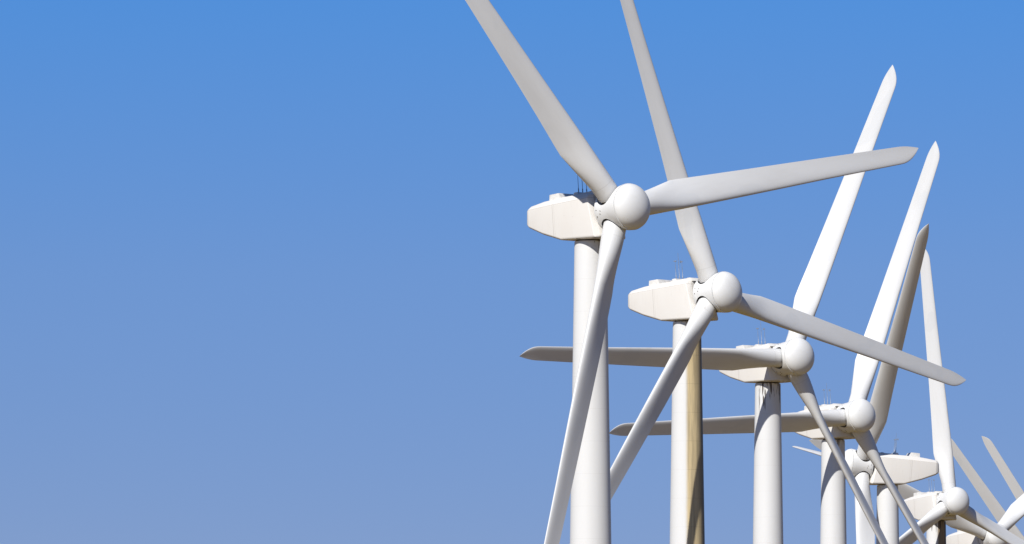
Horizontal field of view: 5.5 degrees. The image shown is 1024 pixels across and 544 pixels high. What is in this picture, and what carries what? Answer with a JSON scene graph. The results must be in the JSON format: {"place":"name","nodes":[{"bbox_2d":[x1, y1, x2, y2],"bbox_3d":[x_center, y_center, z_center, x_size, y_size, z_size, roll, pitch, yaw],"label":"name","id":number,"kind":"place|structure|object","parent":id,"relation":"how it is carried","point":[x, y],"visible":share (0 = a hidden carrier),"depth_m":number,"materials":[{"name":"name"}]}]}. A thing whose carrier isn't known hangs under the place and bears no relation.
{"place":"outdoors","nodes":[
{"label":"outdoors","id":0,"kind":"place"},
{"bbox_2d":[0,0,1023,543],"label":"sky","id":1,"kind":"structure","parent":0,"point":[272,271],"materials":[{"name":"blue"}]},
{"bbox_2d":[982,436,1023,499],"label":"wind turbine","id":2,"kind":"object","parent":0,"point":[1010,480],"visible":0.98,"depth_m":1264.71,"materials":[{"name":"paint"}]},
{"bbox_3d":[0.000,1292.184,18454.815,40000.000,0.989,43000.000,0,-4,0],"label":"ground","id":3,"kind":"structure","parent":0,"visible":0},
{"bbox_2d":[465,0,917,543],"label":"wind turbine","id":4,"kind":"object","parent":3,"relation":"on","point":[600,218],"visible":1,"depth_m":572.84,"materials":[{"name":"paint"}]},
{"bbox_2d":[520,65,896,543],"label":"wind turbine","id":5,"kind":"object","parent":3,"relation":"on","point":[768,368],"visible":0.97,"depth_m":720.42,"materials":[{"name":"paint"}]},
{"bbox_2d":[610,141,939,543],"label":"wind turbine","id":6,"kind":"object","parent":3,"relation":"on","point":[854,417],"visible":0.93,"depth_m":791.65,"materials":[{"name":"paint"}]},
{"bbox_2d":[610,0,965,543],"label":"wind turbine","id":7,"kind":"object","parent":3,"relation":"on","point":[690,308],"visible":0.99,"depth_m":650.58,"materials":[{"name":"white paint"}]},
{"bbox_2d":[792,224,938,543],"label":"wind turbine","id":8,"kind":"object","parent":3,"relation":"on","point":[907,468],"visible":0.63,"depth_m":865.60,"materials":[{"name":"paint"}]},
{"bbox_2d":[809,439,1023,543],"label":"wind turbine","id":9,"kind":"object","parent":3,"relation":"on","point":[967,532],"visible":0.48,"depth_m":1047.07,"materials":[{"name":"paint"}]},
{"bbox_2d":[899,249,1023,543],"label":"wind turbine","id":10,"kind":"object","parent":3,"relation":"on","point":[933,512],"visible":0.9,"depth_m":959.41,"materials":[{"name":"paint"}]},
{"bbox_2d":[951,439,1023,539],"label":"wind turbine","id":11,"kind":"object","parent":3,"relation":"on","point":[994,506],"visible":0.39,"depth_m":1184.86,"materials":[{"name":"paint"}]}
]}

